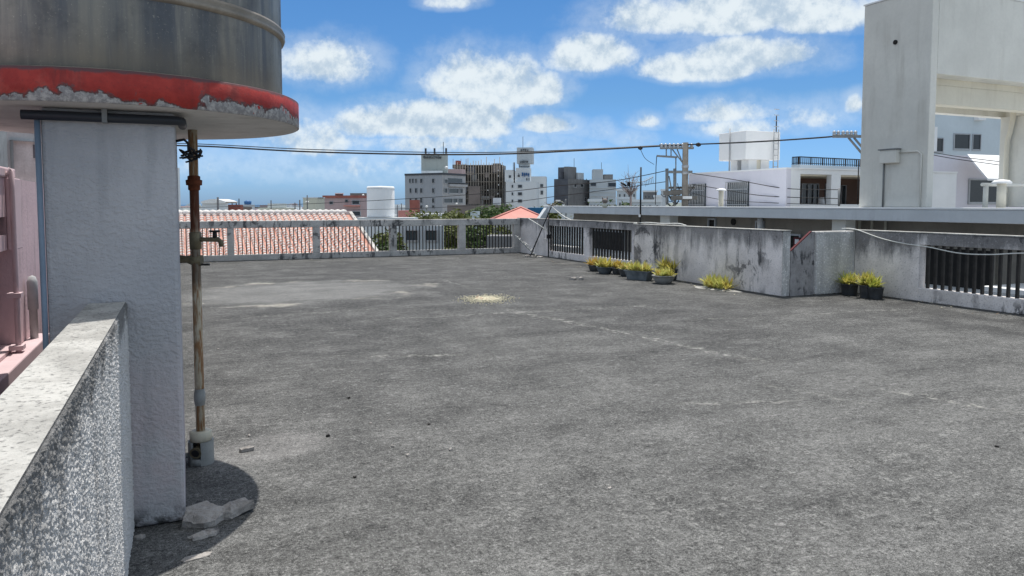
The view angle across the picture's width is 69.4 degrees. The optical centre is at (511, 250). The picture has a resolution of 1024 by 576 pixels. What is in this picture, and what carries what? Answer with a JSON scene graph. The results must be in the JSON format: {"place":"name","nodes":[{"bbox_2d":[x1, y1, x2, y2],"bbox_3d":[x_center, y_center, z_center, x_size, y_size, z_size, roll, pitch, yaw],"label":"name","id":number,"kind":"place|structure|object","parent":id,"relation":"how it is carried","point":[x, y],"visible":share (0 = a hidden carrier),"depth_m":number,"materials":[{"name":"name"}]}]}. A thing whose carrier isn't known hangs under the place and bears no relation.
{"place":"outdoors","nodes":[
{"label":"outdoors","id":0,"kind":"place"},
{"bbox_2d":[0,166,49,394],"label":"pink house","id":1,"kind":"structure","parent":0,"point":[21,344],"depth_m":5.27,"materials":[{"name":"paint"}]},
{"bbox_2d":[178,168,180,209],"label":"white tower","id":2,"kind":"structure","parent":0,"point":[179,188],"depth_m":149.64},
{"bbox_2d":[201,199,237,210],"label":"white house","id":3,"kind":"structure","parent":0,"point":[210,204],"depth_m":91.97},
{"bbox_2d":[243,200,254,209],"bbox_3d":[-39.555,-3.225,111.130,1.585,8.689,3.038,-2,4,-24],"label":"town house","id":4,"kind":"structure","parent":0,"point":[247,203],"depth_m":109.98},
{"bbox_2d":[258,204,293,210],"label":"distant house","id":5,"kind":"structure","parent":0,"point":[279,206],"depth_m":194.59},
{"bbox_2d":[302,197,324,209],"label":"cream house","id":6,"kind":"structure","parent":0,"point":[321,200],"depth_m":88.36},
{"bbox_2d":[322,193,366,217],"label":"pink house","id":7,"kind":"structure","parent":0,"point":[346,204],"depth_m":105.16,"materials":[{"name":"concrete"}]},
{"bbox_2d":[398,210,414,216],"bbox_3d":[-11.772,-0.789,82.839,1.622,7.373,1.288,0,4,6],"label":"red roof house","id":8,"kind":"structure","parent":0,"point":[401,213],"depth_m":82.03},
{"bbox_2d":[404,142,467,212],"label":"hotel building","id":9,"kind":"structure","parent":0,"point":[435,178],"depth_m":132.46,"materials":[{"name":"concrete"}]},
{"bbox_2d":[448,188,458,193],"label":"window","id":10,"kind":"structure","parent":9,"relation":"in","point":[450,190],"depth_m":132.35,"materials":[{"name":"glass"}]},
{"bbox_2d":[447,205,508,246],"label":"long wall house","id":11,"kind":"structure","parent":0,"point":[463,208],"depth_m":112.16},
{"bbox_2d":[452,157,505,204],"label":"scaffolded building","id":12,"kind":"structure","parent":0,"point":[488,179],"depth_m":164.27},
{"bbox_2d":[487,234,511,247],"bbox_3d":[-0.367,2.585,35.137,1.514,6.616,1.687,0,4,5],"label":"railing","id":13,"kind":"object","parent":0,"point":[499,241],"depth_m":34.13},
{"bbox_2d":[177,0,878,204],"label":"sky","id":14,"kind":"structure","parent":0,"point":[414,76],"materials":[{"name":"blue"}]},
{"bbox_2d":[528,208,542,213],"bbox_3d":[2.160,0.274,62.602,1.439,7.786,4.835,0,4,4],"label":"blue shed","id":15,"kind":"structure","parent":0,"point":[537,210],"depth_m":59.97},
{"bbox_2d":[531,176,546,207],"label":"office block","id":16,"kind":"structure","parent":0,"point":[542,180],"depth_m":184.50,"materials":[{"name":"concrete"}]},
{"bbox_2d":[543,205,573,219],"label":"distant house","id":17,"kind":"structure","parent":0,"point":[569,215],"depth_m":179.77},
{"bbox_2d":[554,167,588,205],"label":"charcoal building","id":18,"kind":"structure","parent":0,"point":[567,175],"depth_m":192.81,"materials":[{"name":"concrete"}]},
{"bbox_2d":[128,253,1023,575],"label":"roof deck","id":19,"kind":"structure","parent":0,"point":[716,433],"depth_m":5.30,"materials":[{"name":"concrete"}]},
{"bbox_2d":[0,302,134,575],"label":"parapet wall","id":20,"kind":"structure","parent":19,"relation":"on","point":[66,488],"depth_m":1.94,"materials":[{"name":"concrete"}]},
{"bbox_2d":[134,534,145,539],"bbox_3d":[-1.785,1.369,3.544,0.044,0.022,0.043,1,4,14],"label":"concrete chunk","id":21,"kind":"object","parent":19,"relation":"on","point":[140,537],"visible":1,"depth_m":3.53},
{"bbox_2d":[0,65,298,526],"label":"tank stand","id":22,"kind":"object","parent":19,"relation":"on","point":[107,184],"visible":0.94,"depth_m":3.55,"materials":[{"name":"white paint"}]},
{"bbox_2d":[0,0,284,93],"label":"water tank","id":23,"kind":"object","parent":22,"relation":"on","point":[241,42],"visible":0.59,"depth_m":3.44,"materials":[{"name":"metal"}]},
{"bbox_2d":[180,552,211,562],"bbox_3d":[-1.430,1.387,3.353,0.140,0.007,0.053,-3,5,-44],"label":"concrete chunk","id":24,"kind":"object","parent":19,"relation":"on","point":[195,557],"visible":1,"depth_m":3.35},
{"bbox_2d":[180,130,222,466],"bbox_3d":[-2.031,0.298,4.455,0.556,2.043,0.165,-2,4,-24],"label":"water pipe","id":25,"kind":"object","parent":19,"relation":"on","point":[200,453],"visible":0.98,"depth_m":4.50,"materials":[{"name":"brown metal"}]},
{"bbox_2d":[179,146,202,162],"bbox_3d":[-1.705,-0.508,3.927,0.119,0.085,0.089,-2,4,-24],"label":"cable tangle","id":26,"kind":"object","parent":25,"relation":"attached to","point":[188,156],"visible":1,"depth_m":3.92,"materials":[{"name":"black rubber"}]},
{"bbox_2d":[181,500,223,527],"bbox_3d":[-1.573,1.341,3.737,0.205,0.054,0.209,-9,15,-43],"label":"concrete chunk","id":27,"kind":"object","parent":19,"relation":"on","point":[206,514],"visible":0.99,"depth_m":3.71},
{"bbox_2d":[187,528,218,540],"bbox_3d":[-1.488,1.365,3.566,0.145,0.024,0.067,-3,5,-39],"label":"concrete chunk","id":28,"kind":"object","parent":19,"relation":"on","point":[204,534],"visible":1,"depth_m":3.55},
{"bbox_2d":[221,497,253,519],"bbox_3d":[-1.456,1.335,3.830,0.141,0.054,0.207,-3,8,42],"label":"concrete chunk","id":29,"kind":"object","parent":19,"relation":"on","point":[233,508],"visible":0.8,"depth_m":3.81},
{"bbox_2d":[239,446,253,451],"bbox_3d":[-1.721,1.284,4.796,0.093,0.033,0.039,-2,4,-34],"label":"concrete chunk","id":30,"kind":"object","parent":19,"relation":"on","point":[247,449],"visible":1,"depth_m":4.78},
{"bbox_2d":[179,218,519,261],"bbox_3d":[-4.651,-0.357,22.231,10.692,1.123,0.190,-2,4,-24],"label":"concrete railing","id":31,"kind":"object","parent":19,"relation":"on","point":[316,225],"visible":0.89,"depth_m":22.21,"materials":[{"name":"concrete"}]},
{"bbox_2d":[453,293,519,305],"bbox_3d":[-0.422,0.811,12.424,1.162,0.023,1.403,-2,4,-24],"label":"scattered grain","id":32,"kind":"object","parent":19,"relation":"on","point":[490,298],"visible":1,"depth_m":12.39},
{"bbox_2d":[528,200,570,255],"bbox_3d":[1.231,-0.653,22.163,1.840,1.733,0.534,3,5,39],"label":"leaning pole","id":33,"kind":"object","parent":19,"relation":"on","point":[544,223],"visible":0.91,"depth_m":22.38,"materials":[{"name":"black metal"}]},
{"bbox_2d":[583,256,598,270],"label":"potted plant","id":34,"kind":"object","parent":19,"relation":"on","point":[591,266],"visible":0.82,"depth_m":17.58,"materials":[{"name":"plant"}]},
{"bbox_2d":[519,218,680,263],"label":"parapet wall","id":35,"kind":"structure","parent":19,"relation":"on","point":[530,230],"depth_m":20.95,"materials":[{"name":"concrete"}]},
{"bbox_2d":[593,256,617,273],"bbox_3d":[2.119,0.319,16.981,0.646,0.431,0.599,2,4,23],"label":"potted plant","id":36,"kind":"object","parent":19,"relation":"on","point":[604,266],"visible":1,"depth_m":16.90,"materials":[{"name":"plant"}]},
{"bbox_2d":[610,259,621,273],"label":"potted plant","id":37,"kind":"object","parent":19,"relation":"on","point":[615,270],"visible":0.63,"depth_m":16.83,"materials":[{"name":"plant"}]},
{"bbox_2d":[617,260,630,275],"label":"potted plant","id":38,"kind":"object","parent":19,"relation":"on","point":[621,269],"visible":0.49,"depth_m":16.34,"materials":[{"name":"plant"}]},
{"bbox_2d":[623,260,654,280],"bbox_3d":[2.722,0.392,15.628,0.810,0.454,0.539,2,4,26],"label":"potted plant","id":39,"kind":"object","parent":19,"relation":"on","point":[638,271],"visible":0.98,"depth_m":15.51,"materials":[{"name":"plastic"}]},
{"bbox_2d":[652,267,677,283],"bbox_3d":[3.069,0.485,14.896,0.540,0.361,0.570,-2,4,-24],"label":"potted plant","id":40,"kind":"object","parent":19,"relation":"on","point":[664,276],"visible":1,"depth_m":14.76,"materials":[{"name":"plastic"}]},
{"bbox_2d":[655,255,679,279],"bbox_3d":[3.368,0.337,15.735,0.816,0.551,0.832,-2,4,-24],"label":"potted plant","id":41,"kind":"object","parent":19,"relation":"on","point":[664,264],"visible":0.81,"depth_m":15.60,"materials":[{"name":"plant"}]},
{"bbox_2d":[633,224,791,296],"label":"parapet wall","id":42,"kind":"structure","parent":19,"relation":"on","point":[753,260],"depth_m":14.14,"materials":[{"name":"concrete"}]},
{"bbox_2d":[621,167,653,223],"bbox_3d":[2.834,-1.176,16.852,0.704,1.435,0.445,-2,4,-24],"label":"antenna mast","id":43,"kind":"object","parent":42,"relation":"attached to","point":[628,183],"visible":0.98,"depth_m":16.80,"materials":[{"name":"grey metal"}]},
{"bbox_2d":[695,271,741,291],"bbox_3d":[3.901,0.570,13.934,0.730,0.312,1.105,0,4,-4],"label":"plant clump","id":44,"kind":"object","parent":19,"relation":"on","point":[713,282],"visible":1,"depth_m":13.86,"materials":[{"name":"plant"}]},
{"bbox_2d":[789,230,853,295],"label":"stair wall","id":45,"kind":"structure","parent":19,"relation":"on","point":[820,261],"depth_m":13.04,"materials":[{"name":"concrete"}]},
{"bbox_2d":[837,271,859,295],"bbox_3d":[5.918,0.547,13.044,0.500,0.469,0.539,-2,4,-24],"label":"potted plant","id":46,"kind":"object","parent":19,"relation":"on","point":[849,287],"visible":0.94,"depth_m":12.93,"materials":[{"name":"plastic"}]},
{"bbox_2d":[851,268,885,297],"bbox_3d":[6.035,0.548,12.614,0.608,0.521,0.575,1,4,20],"label":"potted plant","id":47,"kind":"object","parent":19,"relation":"on","point":[863,286],"visible":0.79,"depth_m":12.58,"materials":[{"name":"plant"}]},
{"bbox_2d":[866,274,884,298],"bbox_3d":[6.159,0.596,12.526,0.422,0.436,0.490,0,4,7],"label":"potted plant","id":48,"kind":"object","parent":19,"relation":"on","point":[876,291],"visible":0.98,"depth_m":12.43,"materials":[{"name":"plastic"}]},
{"bbox_2d":[849,229,1023,314],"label":"parapet wall","id":49,"kind":"structure","parent":19,"relation":"on","point":[900,268],"depth_m":11.96,"materials":[{"name":"concrete"}]},
{"bbox_2d":[842,228,1023,254],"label":"hanging cable","id":50,"kind":"object","parent":49,"relation":"hanging from","point":[932,247],"visible":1,"depth_m":11.88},
{"bbox_2d":[588,199,601,205],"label":"town building","id":51,"kind":"structure","parent":0,"point":[592,202],"depth_m":99.82,"materials":[{"name":"concrete"}]},
{"bbox_2d":[589,162,615,205],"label":"apartment block","id":52,"kind":"structure","parent":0,"point":[598,175],"depth_m":194.69,"materials":[{"name":"concrete"}]},
{"bbox_2d":[616,197,633,205],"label":"town building","id":53,"kind":"structure","parent":0,"point":[623,199],"depth_m":109.86,"materials":[{"name":"concrete"}]},
{"bbox_2d":[616,189,636,199],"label":"town building","id":54,"kind":"structure","parent":0,"point":[621,193],"depth_m":149.79,"materials":[{"name":"concrete"}]},
{"bbox_2d":[632,200,661,205],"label":"town building","id":55,"kind":"structure","parent":0,"point":[645,202],"depth_m":104.93,"materials":[{"name":"concrete"}]},
{"bbox_2d":[643,190,657,199],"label":"town building","id":56,"kind":"structure","parent":0,"point":[648,194],"depth_m":159.71,"materials":[{"name":"concrete"}]},
{"bbox_2d":[791,156,859,168],"bbox_3d":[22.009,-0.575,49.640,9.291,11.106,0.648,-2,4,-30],"label":"railing","id":57,"kind":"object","parent":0,"point":[799,165],"depth_m":47.90,"materials":[{"name":"metal"}]},
{"bbox_2d":[934,114,1000,154],"bbox_3d":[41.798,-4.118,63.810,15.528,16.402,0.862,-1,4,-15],"label":"apartment building","id":58,"kind":"structure","parent":0,"point":[959,135],"depth_m":62.62,"materials":[{"name":"white paint"}]},
{"bbox_2d":[934,138,943,152],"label":"window","id":59,"kind":"structure","parent":58,"relation":"in","point":[940,141],"depth_m":61.97,"materials":[{"name":"glass"}]},
{"bbox_2d":[953,133,970,149],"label":"window","id":60,"kind":"structure","parent":58,"relation":"in","point":[961,141],"depth_m":62.53,"materials":[{"name":"glass"}]},
{"bbox_2d":[972,134,981,150],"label":"window","id":61,"kind":"structure","parent":58,"relation":"in","point":[976,138],"depth_m":62.93,"materials":[{"name":"glass"}]},
{"bbox_2d":[933,154,1023,207],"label":"lavender house","id":62,"kind":"structure","parent":0,"point":[971,177],"depth_m":44.90,"materials":[{"name":"white paint"}]},
{"bbox_2d":[967,179,996,203],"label":"window","id":63,"kind":"structure","parent":62,"relation":"in","point":[975,190],"depth_m":45.34,"materials":[{"name":"glass"}]},
{"bbox_3d":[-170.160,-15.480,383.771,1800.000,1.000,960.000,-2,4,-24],"label":"ground","id":64,"kind":"structure","parent":0,"visible":0},
{"bbox_2d":[0,131,42,181],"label":"concrete tower","id":65,"kind":"structure","parent":64,"relation":"on","point":[17,151],"depth_m":30.22,"materials":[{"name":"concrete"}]},
{"bbox_2d":[228,199,242,210],"bbox_3d":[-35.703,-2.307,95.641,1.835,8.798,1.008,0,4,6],"label":"red house","id":66,"kind":"structure","parent":64,"relation":"on","point":[236,208],"depth_m":94.97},
{"bbox_2d":[179,209,377,255],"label":"tiled house","id":67,"kind":"structure","parent":64,"relation":"on","point":[256,215],"depth_m":27.54,"materials":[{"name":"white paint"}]},
{"bbox_2d":[357,217,417,245],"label":"white house","id":68,"kind":"structure","parent":64,"relation":"on","point":[375,218],"depth_m":70.28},
{"bbox_2d":[366,186,394,216],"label":"white cylinder tank","id":69,"kind":"object","parent":68,"relation":"on","point":[384,206],"visible":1,"depth_m":70.70,"materials":[{"name":"paint"}]},
{"bbox_2d":[370,229,407,249],"bbox_3d":[-6.603,2.301,37.126,3.174,6.968,2.776,-2,4,-24],"label":"broadleaf tree","id":70,"kind":"object","parent":64,"relation":"on","point":[380,239],"visible":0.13,"depth_m":36.92,"materials":[{"name":"green plant"}]},
{"bbox_2d":[377,240,404,250],"bbox_3d":[-6.386,2.711,34.148,4.465,6.517,3.887,-2,4,-24],"label":"broadleaf tree","id":71,"kind":"object","parent":64,"relation":"on","point":[387,246],"visible":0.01,"depth_m":33.67,"materials":[{"name":"green plant"}]},
{"bbox_2d":[410,200,419,211],"bbox_3d":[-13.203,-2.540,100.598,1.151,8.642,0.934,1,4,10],"label":"red frame house","id":72,"kind":"structure","parent":64,"relation":"on","point":[414,203],"depth_m":99.93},
{"bbox_2d":[398,226,443,249],"bbox_3d":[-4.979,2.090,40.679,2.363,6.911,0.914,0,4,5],"label":"grey house","id":73,"kind":"structure","parent":64,"relation":"on","point":[424,237],"depth_m":40.12,"materials":[{"name":"concrete"}]},
{"bbox_2d":[407,230,418,241],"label":"window","id":74,"kind":"structure","parent":73,"relation":"in","point":[414,231],"depth_m":40.14,"materials":[{"name":"glass"}]},
{"bbox_2d":[425,230,437,241],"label":"window","id":75,"kind":"structure","parent":73,"relation":"in","point":[425,230],"depth_m":40.04,"materials":[{"name":"metal"}]},
{"bbox_2d":[405,209,440,218],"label":"broadleaf tree","id":76,"kind":"object","parent":64,"relation":"on","point":[424,216],"visible":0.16,"depth_m":74.69,"materials":[{"name":"green plant"}]},
{"bbox_2d":[444,218,466,248],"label":"broadleaf tree","id":77,"kind":"object","parent":64,"relation":"on","point":[453,246],"visible":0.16,"depth_m":43.44,"materials":[{"name":"green plant"}]},
{"bbox_2d":[429,208,493,247],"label":"broadleaf tree","id":78,"kind":"object","parent":64,"relation":"on","point":[454,215],"visible":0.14,"depth_m":61.33,"materials":[{"name":"green plant"}]},
{"bbox_2d":[456,225,491,248],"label":"broadleaf tree","id":79,"kind":"object","parent":64,"relation":"on","point":[476,237],"visible":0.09,"depth_m":44.94,"materials":[{"name":"green plant"}]},
{"bbox_2d":[464,205,503,230],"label":"broadleaf tree","id":80,"kind":"object","parent":64,"relation":"on","point":[489,215],"visible":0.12,"depth_m":93.48,"materials":[{"name":"green plant"}]},
{"bbox_2d":[484,225,511,247],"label":"broadleaf tree","id":81,"kind":"object","parent":64,"relation":"on","point":[499,231],"visible":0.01,"depth_m":43.55,"materials":[{"name":"green plant"}]},
{"bbox_2d":[486,203,516,215],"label":"broadleaf tree","id":82,"kind":"object","parent":64,"relation":"on","point":[504,208],"visible":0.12,"depth_m":99.49,"materials":[{"name":"green plant"}]},
{"bbox_2d":[490,206,547,234],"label":"hip roof house","id":83,"kind":"structure","parent":64,"relation":"on","point":[520,212],"depth_m":44.76,"materials":[{"name":"orange paint"}]},
{"bbox_2d":[505,147,538,209],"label":"sign building","id":84,"kind":"structure","parent":64,"relation":"on","point":[519,178],"depth_m":158.21,"materials":[{"name":"concrete"}]},
{"bbox_2d":[533,201,564,218],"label":"broadleaf tree","id":85,"kind":"object","parent":64,"relation":"on","point":[553,215],"visible":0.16,"depth_m":83.98,"materials":[{"name":"green plant"}]},
{"bbox_2d":[619,170,643,205],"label":"bare tree","id":86,"kind":"object","parent":64,"relation":"on","point":[629,191],"visible":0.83,"depth_m":54.80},
{"bbox_2d":[655,142,696,205],"bbox_3d":[8.826,-0.110,40.095,2.212,11.394,0.641,0,4,0],"label":"utility pole","id":87,"kind":"object","parent":64,"relation":"on","point":[684,190],"visible":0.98,"depth_m":39.73,"materials":[{"name":"concrete"}]},
{"bbox_2d":[177,143,654,152],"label":"power cable","id":88,"kind":"object","parent":87,"relation":"attached to","point":[407,151],"visible":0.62,"depth_m":41.53,"materials":[{"name":"black rubber"}]},
{"bbox_2d":[189,171,663,207],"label":"power cable","id":89,"kind":"object","parent":87,"relation":"attached to","point":[456,195],"visible":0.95,"depth_m":49.06,"materials":[{"name":"black rubber"}]},
{"bbox_2d":[177,144,681,154],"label":"power cable","id":90,"kind":"object","parent":87,"relation":"attached to","point":[428,154],"visible":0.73,"depth_m":41.08,"materials":[{"name":"black rubber"}]},
{"bbox_2d":[357,182,661,209],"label":"power cable","id":91,"kind":"object","parent":87,"relation":"attached to","point":[516,201],"visible":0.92,"depth_m":49.57,"materials":[{"name":"black rubber"}]},
{"bbox_2d":[687,136,831,144],"bbox_3d":[12.068,-5.394,36.291,0.080,0.228,8.920,-3,5,-38],"label":"power cable","id":92,"kind":"object","parent":87,"relation":"attached to","point":[763,141],"visible":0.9,"depth_m":35.94,"materials":[{"name":"black rubber"}]},
{"bbox_2d":[537,206,1023,298],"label":"house","id":93,"kind":"structure","parent":64,"relation":"on","point":[800,222],"depth_m":21.05,"materials":[{"name":"grey paint"}]},
{"bbox_2d":[597,230,624,250],"bbox_3d":[4.509,-0.195,34.962,0.069,1.507,3.036,-2,4,-24],"label":"window","id":94,"kind":"structure","parent":93,"relation":"in","point":[597,230],"depth_m":34.58,"materials":[{"name":"metal"}]},
{"bbox_2d":[707,218,716,226],"bbox_3d":[7.571,-0.857,27.998,0.069,0.725,0.452,-2,4,-24],"label":"window","id":95,"kind":"structure","parent":93,"relation":"in","point":[711,222],"depth_m":27.99,"materials":[{"name":"metal"}]},
{"bbox_2d":[716,188,726,206],"bbox_3d":[7.333,-1.837,25.936,0.373,0.687,0.367,-2,4,-24],"label":"roof vent","id":96,"kind":"object","parent":93,"relation":"on","point":[721,197],"visible":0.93,"depth_m":25.86,"materials":[{"name":"beige paint"}]},
{"bbox_2d":[790,234,801,248],"bbox_3d":[9.256,-0.182,24.230,0.069,0.724,0.554,-2,4,-24],"label":"window","id":97,"kind":"structure","parent":93,"relation":"in","point":[792,235],"depth_m":24.29,"materials":[{"name":"metal"}]},
{"bbox_2d":[859,0,1023,206],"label":"roof portal","id":98,"kind":"object","parent":93,"relation":"on","point":[925,62],"visible":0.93,"depth_m":19.55,"materials":[{"name":"white paint"}]},
{"bbox_2d":[925,245,997,288],"bbox_3d":[11.510,0.583,19.182,0.069,1.359,2.078,-2,4,-24],"label":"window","id":99,"kind":"structure","parent":93,"relation":"in","point":[987,266],"depth_m":19.03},
{"bbox_2d":[991,179,1012,207],"bbox_3d":[12.012,-1.374,18.150,0.442,0.739,0.435,-2,4,-24],"label":"roof vent","id":100,"kind":"object","parent":93,"relation":"on","point":[1001,193],"visible":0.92,"depth_m":18.07,"materials":[{"name":"metal"}]},
{"bbox_2d":[980,183,1023,207],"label":"handrail","id":101,"kind":"object","parent":93,"relation":"on","point":[985,194],"visible":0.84,"depth_m":18.53,"materials":[{"name":"metal"}]},
{"bbox_2d":[688,167,957,207],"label":"white house","id":102,"kind":"structure","parent":64,"relation":"on","point":[783,179],"depth_m":38.05,"materials":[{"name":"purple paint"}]},
{"bbox_2d":[688,184,705,205],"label":"window","id":103,"kind":"structure","parent":102,"relation":"in","point":[701,190],"depth_m":40.87,"materials":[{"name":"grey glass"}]},
{"bbox_2d":[725,181,748,206],"bbox_3d":[11.564,-2.891,38.020,0.158,1.281,1.669,-2,4,-24],"label":"window","id":104,"kind":"structure","parent":102,"relation":"in","point":[743,187],"depth_m":37.97,"materials":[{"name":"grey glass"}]},
{"bbox_2d":[719,109,779,170],"bbox_3d":[12.708,-5.769,39.561,2.391,3.400,2.258,-2,4,-24],"label":"roof tank","id":105,"kind":"object","parent":102,"relation":"on","point":[748,156],"visible":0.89,"depth_m":38.90,"materials":[{"name":"white paint"}]},
{"bbox_2d":[800,183,808,203],"bbox_3d":[15.509,-2.971,39.164,0.493,1.142,0.079,-2,4,-24],"label":"window","id":106,"kind":"structure","parent":102,"relation":"in","point":[803,186],"depth_m":39.19,"materials":[{"name":"glass"}]},
{"bbox_2d":[807,184,814,203],"bbox_3d":[15.883,-2.985,39.329,0.441,1.137,0.079,-2,4,-24],"label":"window","id":107,"kind":"structure","parent":102,"relation":"in","point":[810,186],"depth_m":39.35,"materials":[{"name":"glass"}]},
{"bbox_2d":[812,184,818,203],"bbox_3d":[16.216,-2.997,39.476,0.388,1.130,0.079,-2,4,-24],"label":"window","id":108,"kind":"structure","parent":102,"relation":"in","point":[815,192],"depth_m":39.51,"materials":[{"name":"glass"}]},
{"bbox_2d":[840,185,846,203],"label":"window","id":109,"kind":"structure","parent":102,"relation":"in","point":[843,187],"depth_m":40.33,"materials":[{"name":"glass"}]},
{"bbox_2d":[832,131,860,205],"bbox_3d":[15.184,0.332,33.104,1.992,11.388,0.429,0,4,2],"label":"utility pole","id":110,"kind":"object","parent":64,"relation":"on","point":[854,136],"visible":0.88,"depth_m":32.72,"materials":[{"name":"concrete"}]},
{"bbox_2d":[692,173,837,189],"bbox_3d":[12.134,-3.431,36.379,0.040,1.050,8.525,-2,4,-35],"label":"power cable","id":111,"kind":"object","parent":110,"relation":"attached to","point":[767,185],"visible":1,"depth_m":35.99,"materials":[{"name":"black rubber"}]},
{"bbox_2d":[692,184,837,198],"bbox_3d":[12.140,-2.941,36.400,0.040,0.858,8.525,-2,4,-35],"label":"power cable","id":112,"kind":"object","parent":110,"relation":"attached to","point":[768,196],"visible":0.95,"depth_m":35.86,"materials":[{"name":"black rubber"}]},
{"bbox_2d":[693,193,837,204],"bbox_3d":[12.145,-2.566,36.416,0.032,0.647,8.523,-2,4,-35],"label":"power cable","id":113,"kind":"object","parent":110,"relation":"attached to","point":[770,202],"visible":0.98,"depth_m":36.03,"materials":[{"name":"black rubber"}]},
{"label":"road","id":114,"kind":"structure","parent":0,"visible":0},
{"bbox_2d":[554,226,583,253],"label":"wall","id":115,"kind":"structure","parent":114,"relation":"on","point":[568,239],"depth_m":29.53,"materials":[{"name":"white paint"}]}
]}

